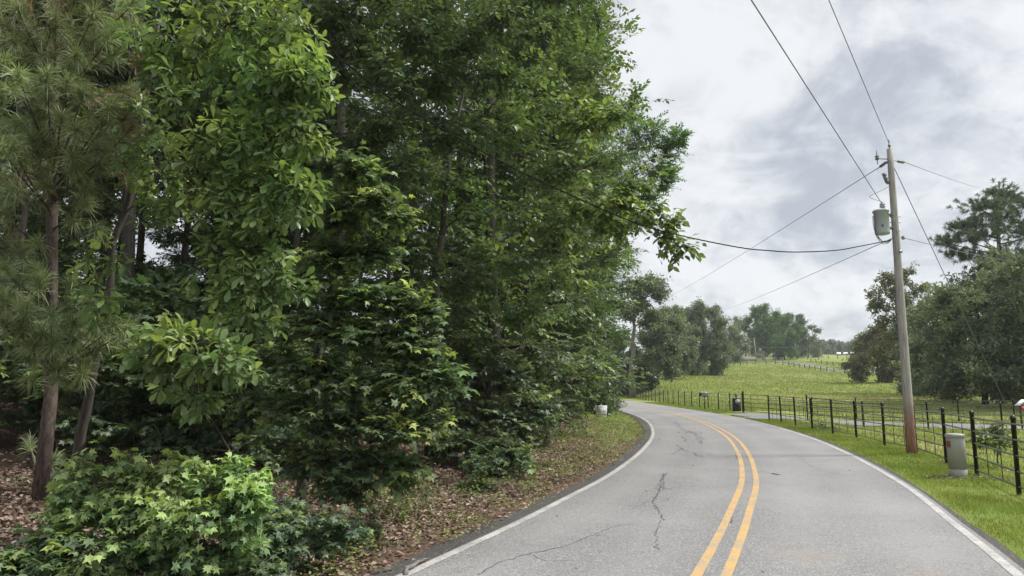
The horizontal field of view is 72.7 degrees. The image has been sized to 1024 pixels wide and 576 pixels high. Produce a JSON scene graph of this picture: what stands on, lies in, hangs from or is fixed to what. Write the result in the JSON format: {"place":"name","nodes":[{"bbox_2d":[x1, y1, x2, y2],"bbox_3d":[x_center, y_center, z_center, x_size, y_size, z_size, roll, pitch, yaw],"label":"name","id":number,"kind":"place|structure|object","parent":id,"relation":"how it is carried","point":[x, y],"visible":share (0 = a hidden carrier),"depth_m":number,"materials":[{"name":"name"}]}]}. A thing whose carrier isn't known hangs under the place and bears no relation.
{"place":"outdoors","nodes":[
{"label":"outdoors","id":0,"kind":"place"},
{"bbox_2d":[0,354,1023,575],"bbox_3d":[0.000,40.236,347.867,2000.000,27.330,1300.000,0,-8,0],"label":"ground","id":1,"kind":"structure","parent":0,"point":[8,442],"depth_m":12.24,"materials":[{"name":"plant"}]},
{"bbox_2d":[0,314,78,434],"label":"understory sapling","id":2,"kind":"object","parent":1,"relation":"on","point":[33,406],"visible":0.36,"depth_m":10.91,"materials":[{"name":"green plant"}]},
{"bbox_2d":[0,263,84,406],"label":"understory sapling","id":3,"kind":"object","parent":1,"relation":"on","point":[16,369],"visible":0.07,"depth_m":12.31,"materials":[{"name":"green plant"}]},
{"bbox_2d":[0,0,115,304],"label":"forest oak","id":4,"kind":"object","parent":1,"relation":"on","point":[19,220],"depth_m":21.63,"materials":[{"name":"green plant"}]},
{"bbox_2d":[0,511,128,575],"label":"vine shrub","id":5,"kind":"object","parent":1,"relation":"on","point":[57,550],"visible":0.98,"depth_m":5.40,"materials":[{"name":"green plant"}]},
{"bbox_2d":[0,0,130,124],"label":"forest hardwood","id":6,"kind":"object","parent":1,"relation":"on","point":[13,97],"visible":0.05,"depth_m":17.24,"materials":[{"name":"plant"}]},
{"bbox_2d":[0,0,139,348],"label":"forest sweetgum","id":7,"kind":"object","parent":1,"relation":"on","point":[31,221],"visible":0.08,"depth_m":17.88,"materials":[{"name":"green plant"}]},
{"bbox_2d":[18,175,135,294],"bbox_3d":[-17.522,-5.650,28.190,5.749,16.718,6.563,-1,-8,3],"label":"forest sweetgum","id":8,"kind":"object","parent":1,"relation":"on","point":[67,243],"visible":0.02,"depth_m":27.75,"materials":[{"name":"green plant"}]},
{"bbox_2d":[0,0,167,501],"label":"pine tree","id":9,"kind":"object","parent":1,"relation":"on","point":[53,338],"visible":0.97,"depth_m":8.38,"materials":[{"name":"green plant"}]},
{"bbox_2d":[0,0,167,299],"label":"slim hardwood","id":10,"kind":"object","parent":1,"relation":"on","point":[25,214],"visible":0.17,"depth_m":14.29,"materials":[{"name":"green plant"}]},
{"bbox_2d":[0,285,167,444],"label":"understory sapling","id":11,"kind":"object","parent":1,"relation":"on","point":[128,305],"visible":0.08,"depth_m":11.08,"materials":[{"name":"green plant"}]},
{"bbox_2d":[18,281,154,417],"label":"understory sapling","id":12,"kind":"object","parent":1,"relation":"on","point":[76,405],"visible":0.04,"depth_m":13.05,"materials":[{"name":"green plant"}]},
{"bbox_2d":[6,0,168,398],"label":"forest sweetgum","id":13,"kind":"object","parent":1,"relation":"on","point":[103,213],"visible":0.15,"depth_m":15.91,"materials":[{"name":"green plant"}]},
{"bbox_2d":[1,0,201,260],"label":"forest hardwood","id":14,"kind":"object","parent":1,"relation":"on","point":[119,157],"visible":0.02,"depth_m":23.14,"materials":[{"name":"plant"}]},
{"bbox_2d":[23,309,183,467],"bbox_3d":[-5.956,1.740,10.650,2.455,2.805,2.308,2,-9,-15],"label":"understory sapling","id":15,"kind":"object","parent":1,"relation":"on","point":[97,412],"visible":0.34,"depth_m":10.12,"materials":[{"name":"green plant"}]},
{"bbox_2d":[0,0,225,274],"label":"forest hardwood","id":16,"kind":"object","parent":1,"relation":"on","point":[141,232],"visible":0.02,"depth_m":19.86,"materials":[{"name":"plant"}]},
{"bbox_2d":[37,250,197,315],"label":"understory sapling","id":17,"kind":"object","parent":1,"relation":"on","point":[140,256],"visible":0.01,"depth_m":17.99,"materials":[{"name":"green plant"}]},
{"bbox_2d":[62,265,223,440],"bbox_3d":[-6.249,1.491,12.573,3.233,3.694,3.040,-2,-9,12],"label":"understory sapling","id":18,"kind":"object","parent":1,"relation":"on","point":[163,294],"visible":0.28,"depth_m":12.11,"materials":[{"name":"green plant"}]},
{"bbox_2d":[30,447,278,575],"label":"sweetgum sapling","id":19,"kind":"object","parent":1,"relation":"on","point":[128,504],"visible":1,"depth_m":5.69,"materials":[{"name":"green plant"}]},
{"bbox_2d":[100,0,231,300],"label":"forest oak","id":20,"kind":"object","parent":1,"relation":"on","point":[184,251],"visible":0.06,"depth_m":25.87,"materials":[{"name":"green plant"}]},
{"bbox_2d":[91,365,243,472],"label":"understory sapling","id":21,"kind":"object","parent":1,"relation":"on","point":[159,439],"visible":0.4,"depth_m":9.77,"materials":[{"name":"green plant"}]},
{"bbox_2d":[143,134,230,274],"bbox_3d":[-13.987,-5.764,33.149,6.467,18.807,7.384,-2,-9,15],"label":"forest sweetgum","id":22,"kind":"object","parent":1,"relation":"on","point":[200,216],"visible":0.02,"depth_m":31.33,"materials":[{"name":"green plant"}]},
{"bbox_2d":[135,260,241,413],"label":"understory sapling","id":23,"kind":"object","parent":1,"relation":"on","point":[177,270],"visible":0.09,"depth_m":15.65,"materials":[{"name":"green plant"}]},
{"bbox_2d":[15,0,367,373],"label":"forest hardwood","id":24,"kind":"object","parent":1,"relation":"on","point":[129,246],"visible":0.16,"depth_m":15.42,"materials":[{"name":"green plant"}]},
{"bbox_2d":[119,311,269,464],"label":"understory sapling","id":25,"kind":"object","parent":1,"relation":"on","point":[227,430],"visible":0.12,"depth_m":10.59,"materials":[{"name":"green plant"}]},
{"bbox_2d":[65,0,345,479],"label":"broadleaf tree","id":26,"kind":"object","parent":1,"relation":"on","point":[252,82],"visible":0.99,"depth_m":7.29,"materials":[{"name":"green plant"}]},
{"bbox_2d":[146,343,305,474],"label":"understory sapling","id":27,"kind":"object","parent":1,"relation":"on","point":[189,447],"visible":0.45,"depth_m":9.91,"materials":[{"name":"green plant"}]},
{"bbox_2d":[137,7,317,348],"bbox_3d":[-8.345,-4.196,21.332,6.306,15.412,5.143,-7,-11,41],"label":"forest oak","id":28,"kind":"object","parent":1,"relation":"on","point":[201,285],"visible":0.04,"depth_m":20.75,"materials":[{"name":"green plant"}]},
{"bbox_2d":[170,267,316,430],"bbox_3d":[-5.474,1.428,14.925,3.975,4.541,3.738,8,-12,-43],"label":"understory sapling","id":29,"kind":"object","parent":1,"relation":"on","point":[197,298],"visible":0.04,"depth_m":15.00,"materials":[{"name":"green plant"}]},
{"bbox_2d":[146,0,362,411],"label":"slim hardwood","id":30,"kind":"object","parent":1,"relation":"on","point":[330,126],"visible":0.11,"depth_m":17.53,"materials":[{"name":"green plant"}]},
{"bbox_2d":[188,113,336,343],"bbox_3d":[-8.767,-2.435,24.527,5.152,12.565,5.194,-4,-9,25],"label":"slim hardwood","id":31,"kind":"object","parent":1,"relation":"on","point":[290,237],"visible":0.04,"depth_m":23.81,"materials":[{"name":"green plant"}]},
{"bbox_2d":[149,0,407,343],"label":"slim hardwood","id":32,"kind":"object","parent":1,"relation":"on","point":[354,108],"visible":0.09,"depth_m":16.91,"materials":[{"name":"green plant"}]},
{"bbox_2d":[208,284,372,454],"bbox_3d":[-4.850,1.758,13.395,3.178,3.861,3.380,-4,-9,24],"label":"understory sapling","id":33,"kind":"object","parent":1,"relation":"on","point":[287,308],"visible":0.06,"depth_m":13.17,"materials":[{"name":"green plant"}]},
{"bbox_2d":[217,482,374,575],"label":"dark shrub","id":34,"kind":"object","parent":1,"relation":"on","point":[289,527],"visible":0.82,"depth_m":6.72,"materials":[{"name":"green plant"}]},
{"bbox_2d":[171,0,429,389],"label":"forest hickory","id":35,"kind":"object","parent":1,"relation":"on","point":[312,229],"visible":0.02,"depth_m":21.36,"materials":[{"name":"green plant"}]},
{"bbox_2d":[249,262,375,366],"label":"understory sapling","id":36,"kind":"object","parent":1,"relation":"on","point":[321,290],"visible":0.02,"depth_m":20.10,"materials":[{"name":"green plant"}]},
{"bbox_2d":[249,304,393,464],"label":"understory sapling","id":37,"kind":"object","parent":1,"relation":"on","point":[283,379],"visible":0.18,"depth_m":11.86,"materials":[{"name":"green plant"}]},
{"bbox_2d":[0,388,647,575],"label":"leaf litter","id":38,"kind":"object","parent":1,"relation":"on","point":[18,510],"visible":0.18,"depth_m":10.26,"materials":[{"name":"plant"}]},
{"bbox_2d":[182,139,479,516],"bbox_3d":[-2.663,0.569,8.941,4.686,5.126,1.654,-5,-10,29],"label":"sweetgum tree","id":39,"kind":"object","parent":1,"relation":"on","point":[334,324],"visible":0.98,"depth_m":8.37,"materials":[{"name":"green plant"}]},
{"bbox_2d":[339,505,386,553],"bbox_3d":[-1.816,2.782,7.963,0.786,0.484,1.025,0,-8,0],"label":"weedy shrub","id":40,"kind":"object","parent":1,"relation":"on","point":[372,525],"visible":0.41,"depth_m":8.04,"materials":[{"name":"green plant"}]},
{"bbox_2d":[92,410,653,575],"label":"bank weeds","id":41,"kind":"object","parent":1,"relation":"on","point":[641,431],"visible":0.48,"depth_m":12.27,"materials":[{"name":"green plant"}]},
{"bbox_2d":[324,308,423,436],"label":"understory sapling","id":42,"kind":"object","parent":1,"relation":"on","point":[379,357],"visible":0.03,"depth_m":16.99,"materials":[{"name":"green plant"}]},
{"bbox_2d":[322,27,437,314],"bbox_3d":[-6.053,-3.226,29.264,6.555,15.987,6.609,0,-8,0],"label":"slim hardwood","id":43,"kind":"object","parent":1,"relation":"on","point":[394,149],"visible":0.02,"depth_m":29.82,"materials":[{"name":"green plant"}]},
{"bbox_2d":[363,86,435,321],"bbox_3d":[-7.063,-2.926,37.263,7.517,16.903,6.838,-1,-9,10],"label":"forest hardwood","id":44,"kind":"object","parent":1,"relation":"on","point":[373,106],"visible":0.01,"depth_m":37.09,"materials":[{"name":"plant"}]},
{"bbox_2d":[356,483,443,523],"bbox_3d":[-1.442,3.046,9.751,0.724,0.557,1.681,-3,-9,21],"label":"weedy shrub","id":45,"kind":"object","parent":1,"relation":"on","point":[422,495],"visible":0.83,"depth_m":9.44,"materials":[{"name":"green plant"}]},
{"bbox_2d":[291,0,560,459],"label":"oak tree","id":46,"kind":"object","parent":1,"relation":"on","point":[364,58],"visible":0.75,"depth_m":13.81,"materials":[{"name":"green plant"}]},
{"bbox_2d":[316,0,537,411],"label":"forest sweetgum","id":47,"kind":"object","parent":1,"relation":"on","point":[407,60],"visible":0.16,"depth_m":24.88,"materials":[{"name":"green plant"}]},
{"bbox_2d":[375,321,481,419],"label":"understory sapling","id":48,"kind":"object","parent":1,"relation":"on","point":[459,355],"visible":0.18,"depth_m":19.37,"materials":[{"name":"green plant"}]},
{"bbox_2d":[379,0,542,364],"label":"forest oak","id":49,"kind":"object","parent":1,"relation":"on","point":[450,264],"visible":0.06,"depth_m":32.19,"materials":[{"name":"green plant"}]},
{"bbox_2d":[454,466,497,493],"bbox_3d":[-0.615,3.433,11.951,0.810,0.663,0.712,0,-8,0],"label":"round shrub","id":50,"kind":"object","parent":1,"relation":"on","point":[478,482],"visible":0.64,"depth_m":11.91,"materials":[{"name":"green plant"}]},
{"bbox_2d":[334,0,621,442],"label":"forest oak","id":51,"kind":"object","parent":1,"relation":"on","point":[486,245],"visible":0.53,"depth_m":19.59,"materials":[{"name":"plant"}]},
{"bbox_2d":[441,297,546,417],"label":"understory sapling","id":52,"kind":"object","parent":1,"relation":"on","point":[476,386],"visible":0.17,"depth_m":21.66,"materials":[{"name":"green plant"}]},
{"bbox_2d":[421,344,568,478],"bbox_3d":[-0.482,2.508,14.655,3.122,2.813,3.413,5,-10,-30],"label":"bank thicket","id":53,"kind":"object","parent":1,"relation":"on","point":[497,455],"visible":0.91,"depth_m":14.45,"materials":[{"name":"green plant"}]},
{"bbox_2d":[446,3,636,383],"bbox_3d":[1.836,-4.985,32.225,9.532,22.825,8.657,2,-9,-11],"label":"forest hickory","id":54,"kind":"object","parent":1,"relation":"on","point":[597,95],"visible":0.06,"depth_m":31.27,"materials":[{"name":"plant"}]},
{"bbox_2d":[391,60,706,457],"bbox_3d":[0.493,-0.891,14.951,7.543,9.394,3.497,-5,-10,31],"label":"mulberry tree","id":55,"kind":"object","parent":1,"relation":"on","point":[623,203],"visible":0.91,"depth_m":14.53,"materials":[{"name":"green plant"}]},
{"bbox_2d":[422,0,678,425],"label":"forest hickory","id":56,"kind":"object","parent":1,"relation":"on","point":[593,38],"visible":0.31,"depth_m":27.04,"materials":[{"name":"green plant"}]},
{"bbox_2d":[503,388,597,459],"bbox_3d":[0.923,4.030,20.480,2.256,2.420,8.474,-2,-9,16],"label":"roadside bush","id":57,"kind":"object","parent":1,"relation":"on","point":[566,416],"visible":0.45,"depth_m":21.52,"materials":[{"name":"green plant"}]},
{"bbox_2d":[445,0,656,422],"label":"forest sweetgum","id":58,"kind":"object","parent":1,"relation":"on","point":[549,14],"visible":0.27,"depth_m":24.99,"materials":[{"name":"plant"}]},
{"bbox_2d":[475,6,637,348],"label":"forest hickory","id":59,"kind":"object","parent":1,"relation":"on","point":[602,142],"visible":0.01,"depth_m":40.32,"materials":[{"name":"green plant"}]},
{"bbox_2d":[521,325,593,411],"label":"understory sapling","id":60,"kind":"object","parent":1,"relation":"on","point":[566,348],"visible":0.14,"depth_m":30.73,"materials":[{"name":"green plant"}]},
{"bbox_2d":[538,345,588,418],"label":"roadside cedar","id":61,"kind":"object","parent":1,"relation":"on","point":[584,412],"visible":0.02,"depth_m":33.03,"materials":[{"name":"plant"}]},
{"bbox_2d":[501,61,653,375],"bbox_3d":[2.963,-3.638,39.014,9.008,22.017,7.347,3,-9,-16],"label":"forest oak","id":62,"kind":"object","parent":1,"relation":"on","point":[624,297],"visible":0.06,"depth_m":37.83,"materials":[{"name":"green plant"}]},
{"bbox_2d":[565,340,607,399],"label":"understory sapling","id":63,"kind":"object","parent":1,"relation":"on","point":[590,386],"visible":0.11,"depth_m":35.10,"materials":[{"name":"green plant"}]},
{"bbox_2d":[573,318,618,416],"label":"roadside cedar","id":64,"kind":"object","parent":1,"relation":"on","point":[602,400],"visible":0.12,"depth_m":39.72,"materials":[{"name":"plant"}]},
{"bbox_2d":[556,128,649,394],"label":"forest sweetgum","id":65,"kind":"object","parent":1,"relation":"on","point":[618,383],"visible":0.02,"depth_m":43.72,"materials":[{"name":"green plant"}]},
{"bbox_2d":[601,329,627,410],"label":"roadside cedar","id":66,"kind":"object","parent":1,"relation":"on","point":[617,402],"visible":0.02,"depth_m":49.39,"materials":[{"name":"plant"}]},
{"bbox_2d":[609,340,643,395],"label":"holly bush","id":67,"kind":"object","parent":1,"relation":"on","point":[638,350],"visible":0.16,"depth_m":105.57,"materials":[{"name":"green plant"}]},
{"bbox_2d":[622,360,663,392],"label":"holly bush","id":68,"kind":"object","parent":1,"relation":"on","point":[653,381],"visible":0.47,"depth_m":104.65,"materials":[{"name":"green plant"}]},
{"bbox_2d":[592,101,694,381],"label":"leaning oak","id":69,"kind":"object","parent":1,"relation":"on","point":[671,145],"visible":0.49,"depth_m":44.46,"materials":[{"name":"plant"}]},
{"bbox_2d":[605,269,692,397],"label":"tall oak","id":70,"kind":"object","parent":1,"relation":"on","point":[658,337],"visible":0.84,"depth_m":98.03,"materials":[{"name":"green plant"}]},
{"bbox_2d":[630,303,702,377],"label":"spreading oak","id":71,"kind":"object","parent":1,"relation":"on","point":[690,358],"visible":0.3,"depth_m":129.45,"materials":[{"name":"plant"}]},
{"bbox_2d":[617,388,742,411],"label":"pipe fence","id":72,"kind":"object","parent":1,"relation":"on","point":[691,395],"visible":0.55,"depth_m":62.32,"materials":[{"name":"metal"}]},
{"bbox_2d":[369,400,1023,575],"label":"road shoulder","id":73,"kind":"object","parent":1,"relation":"on","point":[439,549],"visible":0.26,"depth_m":9.54},
{"bbox_2d":[679,296,736,375],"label":"pasture oak","id":74,"kind":"object","parent":1,"relation":"on","point":[698,313],"visible":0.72,"depth_m":147.49,"materials":[{"name":"plant"}]},
{"bbox_2d":[720,324,754,361],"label":"hedge tree","id":75,"kind":"object","parent":1,"relation":"on","point":[734,333],"visible":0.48,"depth_m":222.83,"materials":[{"name":"plant"}]},
{"bbox_2d":[729,315,765,357],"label":"back tree","id":76,"kind":"object","parent":1,"relation":"on","point":[737,320],"visible":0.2,"depth_m":269.81,"materials":[{"name":"plant"}]},
{"bbox_2d":[736,302,786,360],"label":"poplar tree","id":77,"kind":"object","parent":1,"relation":"on","point":[758,333],"visible":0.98,"depth_m":243.33,"materials":[{"name":"green plant"}]},
{"bbox_2d":[742,391,809,415],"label":"farm gate","id":78,"kind":"structure","parent":1,"relation":"on","point":[743,398],"depth_m":45.99,"materials":[{"name":"metal"}]},
{"bbox_2d":[763,313,807,359],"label":"maple tree","id":79,"kind":"object","parent":1,"relation":"on","point":[787,350],"visible":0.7,"depth_m":247.72,"materials":[{"name":"plant"}]},
{"bbox_2d":[783,312,812,357],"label":"pine like tree","id":80,"kind":"object","parent":1,"relation":"on","point":[803,322],"visible":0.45,"depth_m":260.48,"materials":[{"name":"plant"}]},
{"bbox_2d":[798,323,824,357],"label":"roadside tree","id":81,"kind":"object","parent":1,"relation":"on","point":[816,347],"visible":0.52,"depth_m":282.75,"materials":[{"name":"plant"}]},
{"bbox_2d":[617,360,1023,480],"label":"pasture grass","id":82,"kind":"structure","parent":1,"relation":"on","point":[765,378],"depth_m":73.69,"materials":[{"name":"plant"}]},
{"bbox_2d":[837,324,900,383],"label":"brown tree","id":83,"kind":"object","parent":1,"relation":"on","point":[858,362],"visible":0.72,"depth_m":110.29,"materials":[{"name":"plant"}]},
{"bbox_2d":[869,139,916,454],"bbox_3d":[10.737,0.296,19.279,1.497,9.028,0.577,6,-11,-37],"label":"utility pole","id":84,"kind":"object","parent":1,"relation":"on","point":[881,223],"visible":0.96,"depth_m":19.06,"materials":[{"name":"brown wood"}]},
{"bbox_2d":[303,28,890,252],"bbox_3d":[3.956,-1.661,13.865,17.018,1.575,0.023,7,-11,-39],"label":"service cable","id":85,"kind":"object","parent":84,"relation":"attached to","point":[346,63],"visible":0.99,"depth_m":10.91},
{"bbox_2d":[751,0,898,229],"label":"power line","id":86,"kind":"object","parent":84,"relation":"attached to","point":[814,98],"visible":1,"depth_m":10.24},
{"bbox_2d":[894,168,1018,431],"bbox_3d":[16.286,1.405,24.763,0.022,8.033,16.024,-8,-12,43],"label":"guy wire","id":87,"kind":"object","parent":84,"relation":"attached to","point":[950,287],"visible":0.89,"depth_m":23.07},
{"bbox_2d":[767,395,1023,494],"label":"pipe fence","id":88,"kind":"object","parent":1,"relation":"on","point":[1016,456],"visible":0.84,"depth_m":16.55,"materials":[{"name":"metal"}]},
{"bbox_2d":[862,260,931,392],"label":"tree","id":89,"kind":"object","parent":1,"relation":"on","point":[878,306],"visible":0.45,"depth_m":84.16,"materials":[{"name":"plant"}]},
{"bbox_2d":[805,395,1023,429],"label":"pipe fence","id":90,"kind":"object","parent":1,"relation":"on","point":[963,413],"visible":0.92,"depth_m":32.14,"materials":[{"name":"metal"}]},
{"bbox_2d":[811,396,1023,421],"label":"pipe fence","id":91,"kind":"object","parent":1,"relation":"on","point":[958,410],"visible":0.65,"depth_m":39.46,"materials":[{"name":"metal"}]},
{"bbox_2d":[885,290,964,397],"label":"dark tree","id":92,"kind":"object","parent":1,"relation":"on","point":[912,307],"visible":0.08,"depth_m":76.01,"materials":[{"name":"plant"}]},
{"bbox_2d":[895,300,984,401],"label":"broad tree","id":93,"kind":"object","parent":1,"relation":"on","point":[917,352],"visible":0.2,"depth_m":66.20,"materials":[{"name":"plant"}]},
{"bbox_2d":[945,433,967,477],"bbox_3d":[8.923,3.411,13.950,0.352,0.975,0.352,0,-8,0],"label":"cable pedestal","id":94,"kind":"object","parent":1,"relation":"on","point":[956,454],"visible":0.96,"depth_m":13.84,"materials":[{"name":"grey plastic"}]},
{"bbox_2d":[908,281,1023,405],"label":"broad tree","id":95,"kind":"object","parent":1,"relation":"on","point":[943,320],"visible":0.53,"depth_m":53.45,"materials":[{"name":"plant"}]},
{"bbox_2d":[927,177,1023,403],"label":"pine","id":96,"kind":"object","parent":1,"relation":"on","point":[997,206],"visible":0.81,"depth_m":62.56,"materials":[{"name":"plant"}]},
{"bbox_2d":[928,243,1023,404],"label":"broad tree","id":97,"kind":"object","parent":1,"relation":"on","point":[997,253],"visible":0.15,"depth_m":58.71,"materials":[{"name":"plant"}]},
{"bbox_2d":[949,253,1023,395],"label":"broad tree","id":98,"kind":"object","parent":1,"relation":"on","point":[1013,274],"visible":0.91,"depth_m":49.66,"materials":[{"name":"plant"}]},
{"bbox_2d":[965,418,1023,467],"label":"shrub","id":99,"kind":"object","parent":1,"relation":"on","point":[991,429],"visible":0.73,"depth_m":15.71,"materials":[{"name":"green plant"}]},
{"bbox_2d":[1,0,1023,368],"label":"sky","id":100,"kind":"structure","parent":0,"point":[943,80],"materials":[{"name":"white"}]},
{"bbox_2d":[395,400,1023,575],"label":"road","id":101,"kind":"structure","parent":0,"point":[814,516],"depth_m":9.44,"materials":[{"name":"asphalt"}]},
{"bbox_2d":[480,423,838,573],"bbox_3d":[6.244,4.694,20.535,4.746,0.242,30.524,-2,-9,16],"label":"road crack","id":102,"kind":"object","parent":101,"relation":"on","point":[640,505],"visible":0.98,"depth_m":10.68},
{"bbox_2d":[620,403,758,575],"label":"yellow centre line","id":103,"kind":"object","parent":101,"relation":"on","point":[707,556],"visible":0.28,"depth_m":9.41,"materials":[{"name":"paint"}]},
{"bbox_2d":[397,401,1023,575],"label":"white edge line","id":104,"kind":"object","parent":101,"relation":"on","point":[1002,562],"visible":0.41,"depth_m":9.34,"materials":[{"name":"paint"}]},
{"bbox_2d":[644,402,1023,561],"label":"verge grass","id":105,"kind":"structure","parent":0,"point":[864,449],"depth_m":14.35,"materials":[{"name":"plant"}]},
{"bbox_2d":[733,413,1023,429],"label":"driveway","id":106,"kind":"structure","parent":0,"point":[753,415],"depth_m":37.10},
{"bbox_2d":[918,459,1023,482],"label":"grass","id":107,"kind":"structure","parent":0,"point":[980,476],"depth_m":13.81,"materials":[{"name":"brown plant"}]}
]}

